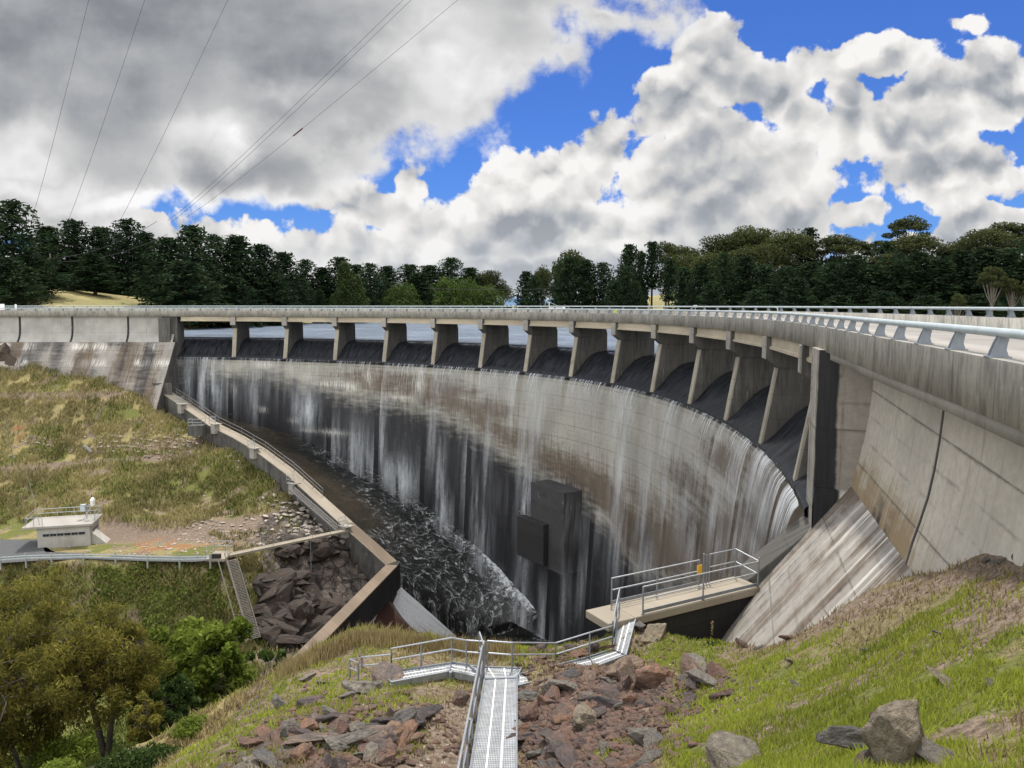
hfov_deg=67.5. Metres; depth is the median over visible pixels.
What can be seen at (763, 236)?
gum tree
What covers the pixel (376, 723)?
rock
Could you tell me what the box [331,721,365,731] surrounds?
rock
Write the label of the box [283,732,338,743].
boulder
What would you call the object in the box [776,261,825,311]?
pine tree
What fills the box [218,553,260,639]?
cliff stair
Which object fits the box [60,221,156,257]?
power line
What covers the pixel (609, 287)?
pine tree
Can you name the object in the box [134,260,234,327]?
pine tree
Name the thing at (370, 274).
pine tree
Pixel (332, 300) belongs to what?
poplar tree
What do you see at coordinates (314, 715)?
rock
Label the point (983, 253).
pine tree
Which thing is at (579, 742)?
rock
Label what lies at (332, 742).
rock
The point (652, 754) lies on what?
rock
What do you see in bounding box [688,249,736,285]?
gum tree
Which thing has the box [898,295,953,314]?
bush
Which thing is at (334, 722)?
rock
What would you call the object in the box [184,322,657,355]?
lake
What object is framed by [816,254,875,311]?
pine tree
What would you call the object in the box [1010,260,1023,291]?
pine tree
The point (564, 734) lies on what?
rock
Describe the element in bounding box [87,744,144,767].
shrub
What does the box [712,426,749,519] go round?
waterfall
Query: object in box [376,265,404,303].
pine tree
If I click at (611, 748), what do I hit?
rock
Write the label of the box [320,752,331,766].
rock
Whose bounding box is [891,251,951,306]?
pine tree
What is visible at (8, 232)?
pine tree
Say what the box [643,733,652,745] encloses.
rock
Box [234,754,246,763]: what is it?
rock
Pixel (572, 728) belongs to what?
rock
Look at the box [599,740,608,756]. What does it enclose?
rock
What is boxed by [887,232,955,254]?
gum tree
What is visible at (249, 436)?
handrail
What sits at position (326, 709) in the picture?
rock
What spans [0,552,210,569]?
guard rail
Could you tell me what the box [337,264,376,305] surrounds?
pine tree
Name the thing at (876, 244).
gum tree
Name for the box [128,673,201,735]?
leafy tree
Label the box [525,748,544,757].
boulder
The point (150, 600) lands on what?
scrub
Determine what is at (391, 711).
boulder
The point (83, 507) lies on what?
weather station
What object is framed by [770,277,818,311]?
pine tree
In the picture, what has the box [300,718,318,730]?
rock
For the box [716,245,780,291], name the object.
gum tree
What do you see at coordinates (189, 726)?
shrub
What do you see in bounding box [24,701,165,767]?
valley grass
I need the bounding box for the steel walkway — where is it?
[349,589,635,767]
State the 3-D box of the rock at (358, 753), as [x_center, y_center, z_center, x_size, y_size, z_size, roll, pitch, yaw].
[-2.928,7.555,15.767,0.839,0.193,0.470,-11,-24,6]
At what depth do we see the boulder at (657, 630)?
24.61 m
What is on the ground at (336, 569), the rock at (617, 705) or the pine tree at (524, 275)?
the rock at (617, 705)
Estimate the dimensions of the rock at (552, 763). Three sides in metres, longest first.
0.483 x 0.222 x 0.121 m
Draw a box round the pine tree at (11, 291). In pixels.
[0,257,54,307]
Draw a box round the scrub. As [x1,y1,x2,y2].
[0,562,222,680]
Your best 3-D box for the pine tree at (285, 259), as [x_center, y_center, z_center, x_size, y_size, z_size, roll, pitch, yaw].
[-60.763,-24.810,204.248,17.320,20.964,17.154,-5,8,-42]
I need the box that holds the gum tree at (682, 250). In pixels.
[663,244,697,260]
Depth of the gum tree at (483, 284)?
283.38 m
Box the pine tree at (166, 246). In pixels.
[121,236,213,307]
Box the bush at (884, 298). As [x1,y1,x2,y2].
[855,290,909,313]
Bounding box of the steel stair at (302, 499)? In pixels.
[288,481,342,530]
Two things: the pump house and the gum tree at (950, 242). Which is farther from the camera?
the gum tree at (950, 242)
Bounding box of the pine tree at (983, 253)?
[950,247,1017,298]
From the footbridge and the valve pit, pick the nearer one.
the footbridge
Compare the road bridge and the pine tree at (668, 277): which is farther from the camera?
the pine tree at (668, 277)
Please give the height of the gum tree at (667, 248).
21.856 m
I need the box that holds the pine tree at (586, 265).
[567,259,604,308]
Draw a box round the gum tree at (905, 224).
[881,215,931,254]
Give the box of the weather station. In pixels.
[80,497,94,518]
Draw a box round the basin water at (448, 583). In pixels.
[177,389,537,635]
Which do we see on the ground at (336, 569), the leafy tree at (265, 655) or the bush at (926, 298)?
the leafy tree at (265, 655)
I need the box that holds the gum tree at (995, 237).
[950,228,1020,252]
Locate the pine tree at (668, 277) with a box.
[654,257,677,308]
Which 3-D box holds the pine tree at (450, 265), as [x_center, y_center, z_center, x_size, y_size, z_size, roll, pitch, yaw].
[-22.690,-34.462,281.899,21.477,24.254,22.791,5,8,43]
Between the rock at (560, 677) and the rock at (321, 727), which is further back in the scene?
the rock at (560, 677)
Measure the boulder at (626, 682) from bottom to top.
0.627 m
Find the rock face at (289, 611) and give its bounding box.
[248,534,353,648]
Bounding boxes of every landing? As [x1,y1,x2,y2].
[176,397,187,413]
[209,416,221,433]
[247,440,260,458]
[286,474,300,494]
[338,516,353,538]
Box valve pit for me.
[187,418,206,435]
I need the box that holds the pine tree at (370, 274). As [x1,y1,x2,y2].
[348,263,392,307]
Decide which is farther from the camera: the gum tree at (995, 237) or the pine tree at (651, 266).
the pine tree at (651, 266)
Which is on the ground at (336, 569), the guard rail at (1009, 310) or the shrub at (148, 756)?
the shrub at (148, 756)
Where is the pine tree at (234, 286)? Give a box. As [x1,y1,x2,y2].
[199,276,267,327]
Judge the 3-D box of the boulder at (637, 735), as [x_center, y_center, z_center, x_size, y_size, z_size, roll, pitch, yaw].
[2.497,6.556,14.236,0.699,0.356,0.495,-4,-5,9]
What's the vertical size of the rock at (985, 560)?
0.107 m
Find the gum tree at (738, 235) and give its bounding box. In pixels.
[720,225,762,252]
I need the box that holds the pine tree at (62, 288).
[24,258,79,295]
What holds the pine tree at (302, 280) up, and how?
on the terrain at (77, 298)
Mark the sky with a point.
(508, 137)
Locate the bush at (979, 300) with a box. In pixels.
[944,293,1006,316]
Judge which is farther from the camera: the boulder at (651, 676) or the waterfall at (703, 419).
the waterfall at (703, 419)
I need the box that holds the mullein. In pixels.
[701,621,720,646]
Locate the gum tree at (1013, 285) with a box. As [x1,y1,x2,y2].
[1001,279,1023,306]
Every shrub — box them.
[0,726,70,767]
[27,726,105,767]
[39,756,86,767]
[87,733,127,754]
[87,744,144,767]
[123,742,183,767]
[167,713,208,740]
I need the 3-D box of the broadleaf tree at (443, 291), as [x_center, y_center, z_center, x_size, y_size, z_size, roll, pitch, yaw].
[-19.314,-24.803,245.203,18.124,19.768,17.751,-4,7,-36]
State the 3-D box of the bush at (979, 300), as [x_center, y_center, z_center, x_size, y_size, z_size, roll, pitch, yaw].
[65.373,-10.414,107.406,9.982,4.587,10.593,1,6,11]
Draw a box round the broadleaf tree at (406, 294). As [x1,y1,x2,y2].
[378,282,424,307]
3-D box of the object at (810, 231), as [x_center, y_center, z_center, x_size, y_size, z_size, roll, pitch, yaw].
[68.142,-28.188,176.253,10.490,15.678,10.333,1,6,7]
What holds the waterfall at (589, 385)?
attached to the dam
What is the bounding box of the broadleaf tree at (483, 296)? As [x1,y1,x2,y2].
[466,284,507,307]
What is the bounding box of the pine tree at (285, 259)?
[266,251,315,307]
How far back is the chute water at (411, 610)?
89.00 m
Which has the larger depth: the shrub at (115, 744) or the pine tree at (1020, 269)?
the pine tree at (1020, 269)
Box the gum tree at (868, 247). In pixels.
[841,243,877,258]
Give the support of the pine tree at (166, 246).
on the terrain at (77, 298)
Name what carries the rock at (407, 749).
on the ground at (336, 569)
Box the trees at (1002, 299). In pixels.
[34,241,1023,323]
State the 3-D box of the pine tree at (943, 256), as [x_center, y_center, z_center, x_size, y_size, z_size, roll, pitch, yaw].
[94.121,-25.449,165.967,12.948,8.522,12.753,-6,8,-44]
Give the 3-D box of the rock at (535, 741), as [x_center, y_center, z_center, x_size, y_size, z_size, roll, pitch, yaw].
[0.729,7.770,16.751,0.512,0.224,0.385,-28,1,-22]
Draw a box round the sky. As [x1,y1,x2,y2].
[0,0,1023,305]
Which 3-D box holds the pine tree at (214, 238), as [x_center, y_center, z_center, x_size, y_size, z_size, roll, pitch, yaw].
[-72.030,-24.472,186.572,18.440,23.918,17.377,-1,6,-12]
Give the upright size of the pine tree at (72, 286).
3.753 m
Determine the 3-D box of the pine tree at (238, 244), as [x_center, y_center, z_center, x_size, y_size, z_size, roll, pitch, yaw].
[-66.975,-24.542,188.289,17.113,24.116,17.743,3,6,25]
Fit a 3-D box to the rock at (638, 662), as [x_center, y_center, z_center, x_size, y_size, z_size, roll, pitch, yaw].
[3.070,7.685,20.673,1.146,0.467,0.729,-16,14,-16]
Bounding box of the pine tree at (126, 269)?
[95,218,160,296]
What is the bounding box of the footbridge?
[225,521,348,571]
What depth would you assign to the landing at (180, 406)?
109.69 m
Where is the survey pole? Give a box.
[0,417,13,457]
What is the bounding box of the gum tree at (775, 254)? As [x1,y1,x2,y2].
[742,243,799,274]
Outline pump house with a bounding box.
[22,505,109,547]
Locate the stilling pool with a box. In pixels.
[456,634,554,646]
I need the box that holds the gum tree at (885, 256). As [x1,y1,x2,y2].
[866,253,907,264]
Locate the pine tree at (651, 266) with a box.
[641,241,662,308]
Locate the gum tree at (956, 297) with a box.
[947,293,967,315]
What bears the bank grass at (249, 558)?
on the ground at (336, 569)
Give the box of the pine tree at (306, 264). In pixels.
[291,259,329,305]
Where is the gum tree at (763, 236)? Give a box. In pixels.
[735,227,778,284]
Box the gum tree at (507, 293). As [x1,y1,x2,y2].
[489,284,514,304]
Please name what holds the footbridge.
on the ground at (336, 569)
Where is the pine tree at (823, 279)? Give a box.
[804,262,856,311]
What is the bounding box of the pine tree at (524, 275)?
[511,271,535,307]
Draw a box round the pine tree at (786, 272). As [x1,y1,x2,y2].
[759,266,807,311]
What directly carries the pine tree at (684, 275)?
on the terrain at (77, 298)
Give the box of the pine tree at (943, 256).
[934,248,955,259]
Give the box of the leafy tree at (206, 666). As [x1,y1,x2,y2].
[147,614,257,714]
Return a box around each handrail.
[172,387,322,492]
[611,548,759,604]
[641,561,759,614]
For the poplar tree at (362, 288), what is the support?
on the terrain at (77, 298)
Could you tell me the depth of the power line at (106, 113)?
64.61 m
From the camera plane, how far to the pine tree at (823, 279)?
130.04 m
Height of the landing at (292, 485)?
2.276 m
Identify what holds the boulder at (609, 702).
on the ground at (336, 569)
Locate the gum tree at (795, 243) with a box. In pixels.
[755,228,817,266]
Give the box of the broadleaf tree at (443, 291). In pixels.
[429,275,466,307]
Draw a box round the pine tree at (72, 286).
[52,277,83,290]
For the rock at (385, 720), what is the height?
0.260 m
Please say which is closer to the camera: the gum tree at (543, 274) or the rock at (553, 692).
the rock at (553, 692)
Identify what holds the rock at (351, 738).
on the ground at (336, 569)
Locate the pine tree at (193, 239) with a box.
[149,224,225,304]
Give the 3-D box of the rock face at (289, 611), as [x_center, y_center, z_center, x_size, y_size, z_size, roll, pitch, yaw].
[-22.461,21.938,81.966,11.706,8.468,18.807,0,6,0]
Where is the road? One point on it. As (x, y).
(14, 547)
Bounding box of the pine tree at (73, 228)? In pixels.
[53,218,101,288]
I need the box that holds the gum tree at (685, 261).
[656,252,701,299]
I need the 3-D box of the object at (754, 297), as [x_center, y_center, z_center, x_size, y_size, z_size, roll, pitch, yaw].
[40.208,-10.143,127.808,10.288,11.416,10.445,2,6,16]
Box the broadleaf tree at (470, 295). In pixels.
[449,276,481,307]
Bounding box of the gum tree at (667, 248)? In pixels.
[651,241,679,308]
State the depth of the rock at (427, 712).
17.85 m
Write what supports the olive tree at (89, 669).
on the ground at (336, 569)
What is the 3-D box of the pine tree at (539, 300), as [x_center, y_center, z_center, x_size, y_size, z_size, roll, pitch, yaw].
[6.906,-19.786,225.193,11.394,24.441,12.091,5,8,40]
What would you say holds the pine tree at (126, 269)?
on the terrain at (77, 298)
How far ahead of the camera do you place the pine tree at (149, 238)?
200.23 m
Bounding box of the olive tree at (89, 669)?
[22,597,177,758]
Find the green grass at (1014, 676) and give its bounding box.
[143,570,1023,767]
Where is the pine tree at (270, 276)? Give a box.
[249,271,302,325]
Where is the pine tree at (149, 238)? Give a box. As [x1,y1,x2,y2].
[126,231,161,289]
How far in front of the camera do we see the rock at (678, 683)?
16.87 m
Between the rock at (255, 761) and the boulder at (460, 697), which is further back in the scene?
the boulder at (460, 697)
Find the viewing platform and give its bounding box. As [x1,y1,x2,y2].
[205,541,233,567]
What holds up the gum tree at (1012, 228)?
on the terrain at (77, 298)
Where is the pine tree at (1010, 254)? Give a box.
[965,247,1023,295]
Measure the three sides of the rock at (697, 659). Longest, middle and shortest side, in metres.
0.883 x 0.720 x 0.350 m
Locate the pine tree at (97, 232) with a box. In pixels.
[71,225,125,292]
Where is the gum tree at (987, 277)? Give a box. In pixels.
[976,266,1008,312]
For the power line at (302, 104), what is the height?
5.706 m
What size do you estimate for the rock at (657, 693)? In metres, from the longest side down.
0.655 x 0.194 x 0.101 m
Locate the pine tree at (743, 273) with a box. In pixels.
[722,255,764,310]
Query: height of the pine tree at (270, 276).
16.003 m
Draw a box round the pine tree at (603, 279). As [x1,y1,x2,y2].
[583,262,614,308]
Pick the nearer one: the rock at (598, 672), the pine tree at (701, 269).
the rock at (598, 672)
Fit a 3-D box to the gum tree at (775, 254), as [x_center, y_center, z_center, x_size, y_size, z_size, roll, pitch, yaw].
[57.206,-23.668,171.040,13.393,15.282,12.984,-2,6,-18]
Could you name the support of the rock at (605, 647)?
on the ground at (336, 569)
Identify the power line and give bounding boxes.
[33,0,88,213]
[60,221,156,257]
[62,234,167,261]
[64,0,144,229]
[114,0,227,229]
[169,0,402,219]
[174,0,410,219]
[185,2,454,217]
[431,286,597,289]
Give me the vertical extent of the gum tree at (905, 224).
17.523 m
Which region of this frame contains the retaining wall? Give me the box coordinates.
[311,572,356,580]
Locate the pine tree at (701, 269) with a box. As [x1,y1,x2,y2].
[679,262,713,309]
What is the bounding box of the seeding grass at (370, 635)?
[266,618,521,684]
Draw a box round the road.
[0,539,208,562]
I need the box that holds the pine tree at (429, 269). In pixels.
[410,265,445,307]
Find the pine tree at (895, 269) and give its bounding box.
[860,263,921,313]
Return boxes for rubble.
[1,425,344,563]
[189,580,986,767]
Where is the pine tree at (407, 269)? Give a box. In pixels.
[393,264,435,307]
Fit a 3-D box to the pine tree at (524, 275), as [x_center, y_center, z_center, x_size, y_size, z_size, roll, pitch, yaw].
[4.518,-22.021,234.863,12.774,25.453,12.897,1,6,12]
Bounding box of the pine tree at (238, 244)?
[210,234,275,307]
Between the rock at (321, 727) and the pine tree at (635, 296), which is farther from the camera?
the pine tree at (635, 296)
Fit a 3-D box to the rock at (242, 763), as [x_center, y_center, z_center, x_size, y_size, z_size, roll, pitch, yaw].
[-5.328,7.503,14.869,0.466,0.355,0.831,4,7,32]
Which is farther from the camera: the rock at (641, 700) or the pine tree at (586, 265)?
the pine tree at (586, 265)
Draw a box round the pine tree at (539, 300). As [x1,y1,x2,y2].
[521,275,548,307]
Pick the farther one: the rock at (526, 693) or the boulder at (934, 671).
the rock at (526, 693)
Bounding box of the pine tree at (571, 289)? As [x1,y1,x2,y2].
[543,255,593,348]
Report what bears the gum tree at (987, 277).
on the terrain at (77, 298)
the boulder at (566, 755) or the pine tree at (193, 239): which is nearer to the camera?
the boulder at (566, 755)
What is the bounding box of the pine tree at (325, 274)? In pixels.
[307,267,340,307]
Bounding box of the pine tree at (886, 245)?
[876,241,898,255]
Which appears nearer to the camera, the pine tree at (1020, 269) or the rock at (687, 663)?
the rock at (687, 663)
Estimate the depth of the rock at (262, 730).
16.41 m
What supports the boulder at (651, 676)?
on the ground at (336, 569)
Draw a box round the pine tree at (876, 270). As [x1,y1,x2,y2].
[844,264,906,312]
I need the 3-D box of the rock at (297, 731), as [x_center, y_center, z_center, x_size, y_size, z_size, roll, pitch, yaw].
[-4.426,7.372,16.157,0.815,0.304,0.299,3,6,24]
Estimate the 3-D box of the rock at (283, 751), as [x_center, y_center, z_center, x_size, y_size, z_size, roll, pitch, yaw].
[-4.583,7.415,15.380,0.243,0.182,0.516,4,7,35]
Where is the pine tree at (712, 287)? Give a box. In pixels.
[695,280,732,309]
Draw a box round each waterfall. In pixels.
[199,357,217,409]
[290,359,312,424]
[341,361,373,471]
[381,363,421,497]
[433,366,473,527]
[480,369,517,569]
[520,373,561,638]
[573,378,605,394]
[610,386,638,495]
[689,410,716,441]
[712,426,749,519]
[748,451,784,545]
[771,487,797,534]
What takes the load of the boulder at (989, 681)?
on the ground at (336, 569)
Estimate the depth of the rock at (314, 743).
15.78 m
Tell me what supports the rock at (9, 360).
on the ground at (336, 569)
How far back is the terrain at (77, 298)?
167.37 m
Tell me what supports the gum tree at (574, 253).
on the terrain at (77, 298)
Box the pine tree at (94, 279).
[61,252,125,295]
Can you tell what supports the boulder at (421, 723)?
on the ground at (336, 569)
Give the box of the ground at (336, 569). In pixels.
[0,365,1023,767]
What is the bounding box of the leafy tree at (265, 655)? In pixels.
[245,648,286,682]
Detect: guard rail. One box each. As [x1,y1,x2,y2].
[0,308,1023,357]
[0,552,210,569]
[5,306,1023,317]
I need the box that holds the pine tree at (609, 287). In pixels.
[601,280,621,351]
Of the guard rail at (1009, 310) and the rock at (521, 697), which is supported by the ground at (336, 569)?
the rock at (521, 697)
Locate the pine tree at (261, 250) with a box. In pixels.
[245,243,303,324]
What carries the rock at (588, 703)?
on the ground at (336, 569)
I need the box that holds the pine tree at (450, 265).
[425,257,471,302]
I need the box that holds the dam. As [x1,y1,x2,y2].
[0,317,1023,656]
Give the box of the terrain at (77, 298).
[0,280,1023,506]
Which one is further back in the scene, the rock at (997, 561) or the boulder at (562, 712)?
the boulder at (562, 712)
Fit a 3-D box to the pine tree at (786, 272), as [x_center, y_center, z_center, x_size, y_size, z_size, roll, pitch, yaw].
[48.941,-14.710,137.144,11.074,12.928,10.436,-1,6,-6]
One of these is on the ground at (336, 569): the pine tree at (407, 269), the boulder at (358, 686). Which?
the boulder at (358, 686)
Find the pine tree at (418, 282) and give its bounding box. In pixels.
[402,272,435,305]
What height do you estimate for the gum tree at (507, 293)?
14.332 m
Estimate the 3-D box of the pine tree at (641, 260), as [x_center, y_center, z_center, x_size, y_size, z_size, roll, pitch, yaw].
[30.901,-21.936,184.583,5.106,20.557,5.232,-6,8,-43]
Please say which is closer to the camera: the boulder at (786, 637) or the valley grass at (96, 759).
the boulder at (786, 637)
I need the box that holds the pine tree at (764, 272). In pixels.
[738,263,783,310]
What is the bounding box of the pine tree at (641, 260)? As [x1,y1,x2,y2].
[630,250,650,307]
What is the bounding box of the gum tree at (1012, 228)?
[973,221,1023,247]
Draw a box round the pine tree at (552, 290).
[547,279,561,307]
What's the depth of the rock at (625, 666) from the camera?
20.15 m
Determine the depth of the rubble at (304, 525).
91.88 m
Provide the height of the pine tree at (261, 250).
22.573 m
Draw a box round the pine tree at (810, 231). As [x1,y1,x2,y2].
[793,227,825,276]
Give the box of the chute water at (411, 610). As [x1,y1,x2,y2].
[393,587,455,636]
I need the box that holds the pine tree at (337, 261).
[324,256,366,304]
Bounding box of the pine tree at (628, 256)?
[605,243,649,308]
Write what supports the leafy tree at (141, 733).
on the ground at (336, 569)
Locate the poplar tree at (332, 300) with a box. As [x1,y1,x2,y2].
[327,294,336,323]
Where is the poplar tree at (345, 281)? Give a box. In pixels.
[328,260,362,322]
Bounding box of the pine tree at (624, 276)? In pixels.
[608,265,640,308]
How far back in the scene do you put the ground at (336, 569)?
24.48 m
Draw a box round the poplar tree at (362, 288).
[347,274,370,307]
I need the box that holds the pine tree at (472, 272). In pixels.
[458,267,489,304]
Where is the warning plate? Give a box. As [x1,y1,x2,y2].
[697,565,701,573]
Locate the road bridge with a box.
[0,309,1023,447]
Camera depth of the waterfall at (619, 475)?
72.56 m
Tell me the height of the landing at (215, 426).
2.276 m
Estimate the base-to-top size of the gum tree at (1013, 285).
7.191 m
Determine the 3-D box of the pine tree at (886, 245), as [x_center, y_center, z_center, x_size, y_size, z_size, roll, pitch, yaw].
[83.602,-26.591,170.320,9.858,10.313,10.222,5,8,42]
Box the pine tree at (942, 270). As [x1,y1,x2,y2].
[908,259,968,306]
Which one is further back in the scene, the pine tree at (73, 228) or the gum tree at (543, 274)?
the gum tree at (543, 274)
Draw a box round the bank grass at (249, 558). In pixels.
[0,361,304,687]
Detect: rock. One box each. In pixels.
[0,342,9,360]
[4,353,16,365]
[218,761,233,767]
[231,759,249,767]
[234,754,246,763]
[237,736,256,747]
[242,755,259,767]
[248,736,263,744]
[252,747,286,767]
[256,725,271,742]
[264,740,272,746]
[267,729,283,749]
[273,749,288,756]
[277,746,294,762]
[288,728,313,734]
[294,733,328,746]
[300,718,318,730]
[307,712,322,718]
[319,722,326,731]
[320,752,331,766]
[321,705,336,713]
[322,728,381,749]
[322,735,349,750]
[329,714,349,725]
[330,757,346,767]
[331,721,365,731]
[349,720,360,732]
[352,751,386,755]
[363,742,377,762]
[366,722,386,725]
[368,763,382,767]
[371,716,392,723]
[372,754,398,767]
[382,732,398,741]
[384,720,403,743]
[392,706,417,723]
[396,755,406,763]
[403,745,414,752]
[410,732,425,741]
[415,712,426,728]
[416,704,442,719]
[504,732,535,741]
[506,722,529,734]
[512,691,536,700]
[520,701,539,721]
[520,715,529,721]
[521,689,538,701]
[527,647,537,652]
[531,738,545,744]
[536,760,549,767]
[540,682,549,695]
[544,685,560,700]
[545,738,563,757]
[548,757,563,767]
[553,727,577,742]
[556,667,578,679]
[557,675,570,680]
[558,720,569,729]
[565,726,580,731]
[569,648,588,656]
[570,705,606,725]
[573,737,585,748]
[582,760,599,764]
[585,700,593,707]
[588,641,599,652]
[589,667,602,676]
[596,680,620,699]
[597,675,614,684]
[599,644,614,650]
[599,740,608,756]
[605,745,619,751]
[606,655,644,677]
[612,701,624,708]
[614,756,640,767]
[615,738,629,743]
[616,656,635,681]
[616,683,635,689]
[622,693,641,703]
[629,749,662,767]
[636,696,646,706]
[637,715,643,722]
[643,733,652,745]
[643,733,662,745]
[643,739,652,751]
[648,690,661,695]
[649,702,664,709]
[665,704,679,712]
[675,680,684,687]
[678,674,687,680]
[680,652,702,673]
[683,692,697,707]
[685,668,717,686]
[685,675,698,690]
[687,653,706,666]
[705,661,730,678]
[981,557,989,562]
[989,557,1006,564]
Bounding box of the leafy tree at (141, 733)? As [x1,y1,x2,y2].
[124,690,165,743]
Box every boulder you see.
[271,693,285,709]
[280,718,299,737]
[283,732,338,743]
[289,742,313,765]
[296,695,321,707]
[298,672,316,681]
[315,711,341,723]
[335,718,349,734]
[338,691,358,698]
[341,680,382,693]
[357,738,396,756]
[363,725,385,740]
[371,661,403,685]
[387,707,399,715]
[396,719,417,748]
[414,719,425,726]
[451,690,469,705]
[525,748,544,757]
[534,644,546,652]
[537,694,558,705]
[538,728,561,741]
[548,680,578,690]
[551,702,574,725]
[555,744,576,767]
[564,643,575,649]
[572,702,596,729]
[577,690,595,701]
[582,669,595,681]
[588,694,621,707]
[617,675,634,691]
[627,727,663,745]
[634,620,645,629]
[635,664,669,689]
[640,623,666,642]
[705,730,760,767]
[708,688,733,698]
[735,638,748,647]
[778,635,793,640]
[789,679,800,687]
[814,725,866,749]
[854,749,875,766]
[861,699,924,767]
[915,737,958,765]
[923,664,953,689]
[985,677,997,687]
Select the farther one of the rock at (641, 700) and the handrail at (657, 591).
the handrail at (657, 591)
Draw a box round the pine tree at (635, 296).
[620,280,645,308]
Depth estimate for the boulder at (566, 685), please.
19.79 m
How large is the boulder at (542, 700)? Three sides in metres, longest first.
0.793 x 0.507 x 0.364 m
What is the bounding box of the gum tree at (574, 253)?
[551,249,592,293]
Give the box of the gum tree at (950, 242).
[934,240,984,256]
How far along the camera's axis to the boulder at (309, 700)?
19.19 m
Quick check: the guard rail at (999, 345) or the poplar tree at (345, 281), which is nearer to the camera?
the guard rail at (999, 345)
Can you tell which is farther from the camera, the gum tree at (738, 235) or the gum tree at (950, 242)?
the gum tree at (738, 235)
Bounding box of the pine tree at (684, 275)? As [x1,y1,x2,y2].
[668,266,694,309]
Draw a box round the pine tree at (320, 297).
[312,289,327,323]
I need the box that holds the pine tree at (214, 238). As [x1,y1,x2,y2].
[198,234,254,324]
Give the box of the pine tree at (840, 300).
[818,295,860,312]
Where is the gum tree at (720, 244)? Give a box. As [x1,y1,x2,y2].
[691,233,738,256]
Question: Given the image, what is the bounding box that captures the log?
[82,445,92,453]
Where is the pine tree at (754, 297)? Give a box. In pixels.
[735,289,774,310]
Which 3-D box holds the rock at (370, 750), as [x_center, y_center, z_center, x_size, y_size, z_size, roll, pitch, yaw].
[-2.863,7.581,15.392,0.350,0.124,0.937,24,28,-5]
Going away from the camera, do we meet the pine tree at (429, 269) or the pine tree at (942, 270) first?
the pine tree at (942, 270)
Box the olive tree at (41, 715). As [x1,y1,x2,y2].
[0,564,93,767]
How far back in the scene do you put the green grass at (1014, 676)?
11.05 m
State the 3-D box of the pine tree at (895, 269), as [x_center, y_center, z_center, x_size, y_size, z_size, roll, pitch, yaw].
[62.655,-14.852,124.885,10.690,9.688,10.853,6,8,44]
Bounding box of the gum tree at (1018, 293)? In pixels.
[1016,280,1023,305]
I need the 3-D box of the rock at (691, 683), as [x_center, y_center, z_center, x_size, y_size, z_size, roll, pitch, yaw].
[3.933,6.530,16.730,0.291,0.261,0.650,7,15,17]
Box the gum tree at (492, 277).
[478,270,506,298]
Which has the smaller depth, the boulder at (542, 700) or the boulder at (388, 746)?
the boulder at (388, 746)
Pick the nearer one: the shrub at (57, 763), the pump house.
the shrub at (57, 763)
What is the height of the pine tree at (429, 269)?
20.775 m
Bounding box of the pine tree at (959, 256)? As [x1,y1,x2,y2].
[940,250,977,295]
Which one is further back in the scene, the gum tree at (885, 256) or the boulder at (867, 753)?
the gum tree at (885, 256)
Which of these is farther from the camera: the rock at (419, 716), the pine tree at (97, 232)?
the pine tree at (97, 232)
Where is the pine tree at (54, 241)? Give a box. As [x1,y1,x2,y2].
[19,226,84,285]
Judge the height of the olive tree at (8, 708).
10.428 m
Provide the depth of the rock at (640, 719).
15.57 m
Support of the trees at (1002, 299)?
on the terrain at (77, 298)
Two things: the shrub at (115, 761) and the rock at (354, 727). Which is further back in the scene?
the shrub at (115, 761)
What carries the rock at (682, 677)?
on the ground at (336, 569)
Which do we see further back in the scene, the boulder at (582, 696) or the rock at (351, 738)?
the boulder at (582, 696)
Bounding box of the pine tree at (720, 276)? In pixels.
[699,252,740,309]
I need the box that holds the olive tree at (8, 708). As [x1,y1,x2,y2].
[0,610,57,767]
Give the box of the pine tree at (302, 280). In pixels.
[286,278,318,322]
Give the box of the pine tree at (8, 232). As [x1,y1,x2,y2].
[0,198,73,299]
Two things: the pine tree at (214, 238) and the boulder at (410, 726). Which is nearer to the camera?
the boulder at (410, 726)
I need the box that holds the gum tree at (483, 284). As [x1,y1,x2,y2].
[474,273,490,287]
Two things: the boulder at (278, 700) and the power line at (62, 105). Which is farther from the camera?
the power line at (62, 105)
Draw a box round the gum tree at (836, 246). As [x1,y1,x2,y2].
[807,234,869,261]
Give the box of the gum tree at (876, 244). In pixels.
[864,240,887,257]
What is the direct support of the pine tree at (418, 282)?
on the terrain at (77, 298)
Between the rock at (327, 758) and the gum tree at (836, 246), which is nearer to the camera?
the rock at (327, 758)
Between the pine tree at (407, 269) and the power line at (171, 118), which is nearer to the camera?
the power line at (171, 118)
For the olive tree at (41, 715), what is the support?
on the ground at (336, 569)
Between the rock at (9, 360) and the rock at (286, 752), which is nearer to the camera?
the rock at (286, 752)
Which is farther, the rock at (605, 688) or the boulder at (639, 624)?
the boulder at (639, 624)
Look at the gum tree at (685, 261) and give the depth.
181.62 m
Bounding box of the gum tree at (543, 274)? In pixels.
[534,263,553,304]
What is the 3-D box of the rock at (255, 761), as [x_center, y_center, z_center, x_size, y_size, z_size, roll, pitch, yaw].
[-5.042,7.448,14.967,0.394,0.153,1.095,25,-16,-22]

